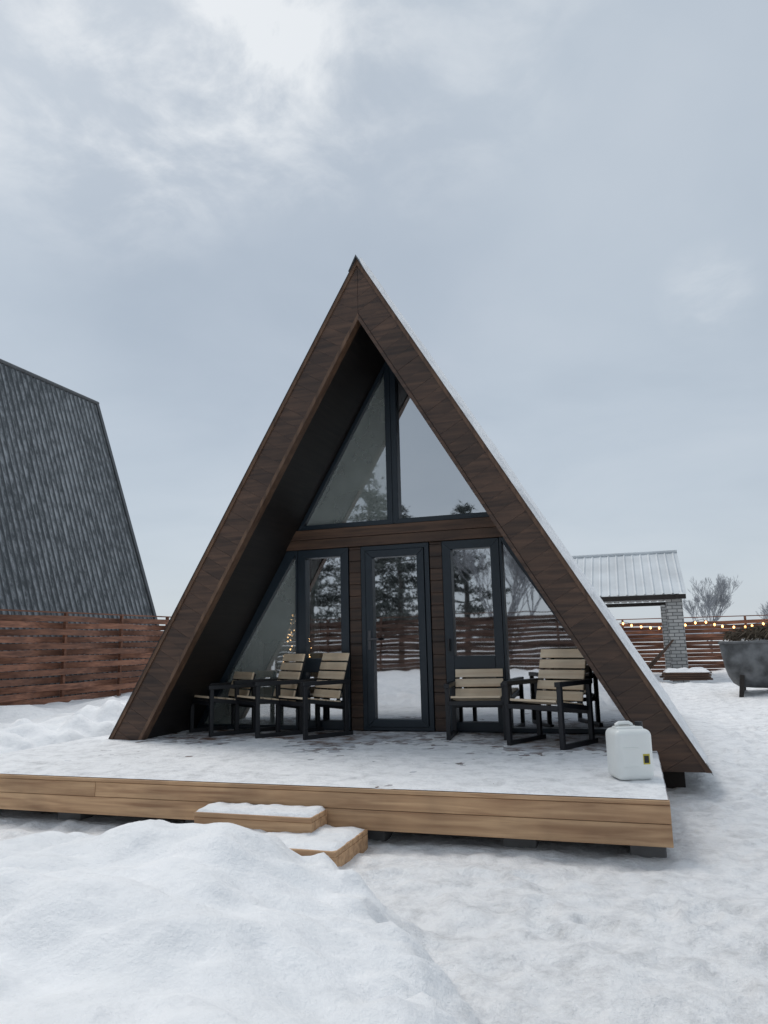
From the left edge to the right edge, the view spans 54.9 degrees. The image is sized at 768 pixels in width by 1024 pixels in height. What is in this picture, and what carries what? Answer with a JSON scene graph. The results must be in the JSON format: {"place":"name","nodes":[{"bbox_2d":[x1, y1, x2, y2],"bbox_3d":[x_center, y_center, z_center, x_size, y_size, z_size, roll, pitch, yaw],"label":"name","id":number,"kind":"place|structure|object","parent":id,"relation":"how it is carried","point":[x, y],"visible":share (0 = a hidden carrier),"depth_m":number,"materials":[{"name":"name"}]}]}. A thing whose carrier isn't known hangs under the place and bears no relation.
{"place":"outdoors","nodes":[
{"label":"outdoors","id":0,"kind":"place"},
{"bbox_2d":[0,640,767,1023],"bbox_3d":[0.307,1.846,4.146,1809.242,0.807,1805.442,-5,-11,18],"label":"ground","id":1,"kind":"structure","parent":0,"point":[128,920],"depth_m":3.14,"materials":[{"name":"white snow"}]},
{"bbox_2d":[0,359,160,699],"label":"neighbour cabin","id":2,"kind":"object","parent":1,"relation":"on","point":[68,542],"visible":0.77,"depth_m":20.32,"materials":[{"name":"metal"}]},
{"bbox_2d":[0,609,170,705],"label":"woven fence","id":3,"kind":"object","parent":1,"relation":"on","point":[75,648],"visible":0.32,"depth_m":17.13,"materials":[{"name":"brown wood"}]},
{"bbox_2d":[248,824,367,866],"bbox_3d":[-0.668,2.223,4.950,0.980,0.174,0.592,-5,-11,18],"label":"wooden step","id":4,"kind":"object","parent":1,"relation":"on","point":[340,846],"visible":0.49,"depth_m":4.78,"materials":[{"name":"brown wood"}]},
{"bbox_2d":[194,802,326,832],"bbox_3d":[-0.869,2.154,5.197,0.900,0.164,0.286,-5,-11,18],"label":"wooden step","id":5,"kind":"object","parent":4,"relation":"on","point":[286,818],"visible":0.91,"depth_m":5.09,"materials":[{"name":"brown wood"}]},
{"bbox_2d":[0,729,673,857],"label":"deck","id":6,"kind":"structure","parent":1,"relation":"on","point":[381,785],"depth_m":5.67,"materials":[{"name":"brown wood"}]},
{"bbox_2d":[189,672,260,736],"bbox_3d":[-1.897,2.262,8.788,0.650,0.689,0.638,6,-12,-35],"label":"armchair","id":7,"kind":"object","parent":6,"relation":"on","point":[210,699],"visible":0.83,"depth_m":8.66,"materials":[{"name":"wood"},{"name":"black metal"}]},
{"bbox_2d":[233,654,305,738],"bbox_3d":[-1.311,2.105,8.563,0.670,0.893,0.638,5,-12,-33],"label":"armchair","id":8,"kind":"object","parent":6,"relation":"on","point":[295,685],"visible":0.84,"depth_m":8.50,"materials":[{"name":"wood"},{"name":"black metal"}]},
{"bbox_2d":[276,653,352,739],"bbox_3d":[-0.789,2.052,8.334,0.670,0.893,0.638,6,-13,-37],"label":"armchair","id":9,"kind":"object","parent":6,"relation":"on","point":[341,684],"visible":0.93,"depth_m":8.30,"materials":[{"name":"wood"},{"name":"black metal"}]},
{"bbox_2d":[444,669,508,740],"bbox_3d":[1.000,2.026,7.840,0.638,0.689,0.650,-3,-10,12],"label":"armchair","id":10,"kind":"object","parent":6,"relation":"on","point":[475,697],"visible":0.83,"depth_m":8.02,"materials":[{"name":"light wood slats"},{"name":"black painted frame"}]},
{"bbox_2d":[502,649,597,749],"bbox_3d":[1.613,1.793,7.192,0.638,0.893,0.670,-11,-14,43],"label":"armchair","id":11,"kind":"object","parent":6,"relation":"on","point":[559,697],"visible":0.98,"depth_m":7.21,"materials":[{"name":"light wood slats"},{"name":"black painted frame"}]},
{"bbox_2d":[605,721,653,779],"bbox_3d":[1.758,1.702,5.306,0.270,0.396,0.244,-1,-10,-4],"label":"plastic canister","id":12,"kind":"object","parent":6,"relation":"on","point":[629,750],"visible":1,"depth_m":5.20,"materials":[{"name":"white plastic"}]},
{"bbox_2d":[108,254,712,788],"bbox_3d":[0.926,0.503,11.244,6.337,5.790,7.520,-5,-11,18],"label":"frame cabin","id":13,"kind":"object","parent":1,"relation":"on","point":[386,526],"visible":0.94,"depth_m":8.42,"materials":[{"name":"brown wood cladding"},{"name":"glass"},{"name":"snow"}]},
{"bbox_2d":[196,551,297,728],"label":"window","id":14,"kind":"structure","parent":13,"relation":"in","point":[272,632],"depth_m":9.13,"materials":[{"name":"clear glass"}]},
{"bbox_2d":[298,548,351,729],"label":"window","id":15,"kind":"structure","parent":13,"relation":"in","point":[323,574],"depth_m":8.92,"materials":[{"name":"clear glass"}]},
{"bbox_2d":[298,361,392,530],"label":"window","id":16,"kind":"structure","parent":13,"relation":"in","point":[356,490],"depth_m":9.11,"materials":[{"name":"clear glass"}]},
{"bbox_2d":[360,542,435,730],"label":"door","id":17,"kind":"structure","parent":13,"relation":"in","point":[397,646],"depth_m":8.58,"materials":[{"name":"clear glass"}]},
{"bbox_2d":[389,367,488,523],"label":"window","id":18,"kind":"structure","parent":13,"relation":"in","point":[427,485],"depth_m":8.84,"materials":[{"name":"clear glass"}]},
{"bbox_2d":[441,538,505,731],"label":"window","id":19,"kind":"structure","parent":13,"relation":"in","point":[473,616],"depth_m":8.35,"materials":[{"name":"clear glass"}]},
{"bbox_2d":[499,537,625,733],"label":"window","id":20,"kind":"structure","parent":13,"relation":"in","point":[530,625],"depth_m":8.11,"materials":[{"name":"clear glass"}]},
{"bbox_2d":[572,550,689,681],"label":"pavilion","id":21,"kind":"structure","parent":1,"relation":"on","point":[653,577],"depth_m":21.88,"materials":[{"name":"grey metal"}]},
{"bbox_2d":[648,640,673,669],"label":"leaning planks","id":22,"kind":"object","parent":1,"relation":"on","point":[652,663],"visible":0.64,"depth_m":20.37,"materials":[{"name":"brown wood"}]},
{"bbox_2d":[660,667,712,680],"bbox_3d":[7.916,4.235,19.391,1.247,0.326,0.705,-4,-10,13],"label":"board pile","id":23,"kind":"object","parent":1,"relation":"on","point":[687,674],"visible":1,"depth_m":19.11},
{"bbox_2d":[616,615,767,672],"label":"woven fence","id":24,"kind":"object","parent":1,"relation":"on","point":[699,645],"visible":0.09,"depth_m":25.67,"materials":[{"name":"brown wood"}]},
{"bbox_2d":[620,619,767,628],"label":"string lights","id":25,"kind":"object","parent":24,"relation":"hanging from","point":[714,624],"visible":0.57,"depth_m":25.42,"materials":[{"name":"yellow glass"}]},
{"bbox_2d":[632,623,761,638],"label":"distant wood","id":26,"kind":"object","parent":1,"relation":"on","point":[685,633],"depth_m":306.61,"materials":[{"name":"brown wood"}]},
{"bbox_2d":[683,574,740,652],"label":"bare tree","id":27,"kind":"object","parent":1,"relation":"on","point":[715,602],"visible":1,"depth_m":44.51,"materials":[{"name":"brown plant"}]},
{"bbox_2d":[717,622,767,696],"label":"metal trough","id":28,"kind":"object","parent":1,"relation":"on","point":[744,653],"visible":1,"depth_m":15.76,"materials":[{"name":"grey metal"}]},
{"bbox_2d":[756,602,767,618],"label":"bare tree","id":29,"kind":"object","parent":1,"relation":"on","point":[764,613],"visible":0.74,"depth_m":45.04,"materials":[{"name":"grey plant"}]},
{"bbox_2d":[0,0,767,630],"label":"sky","id":30,"kind":"structure","parent":0,"point":[564,202],"materials":[{"name":"grey"}]}
]}

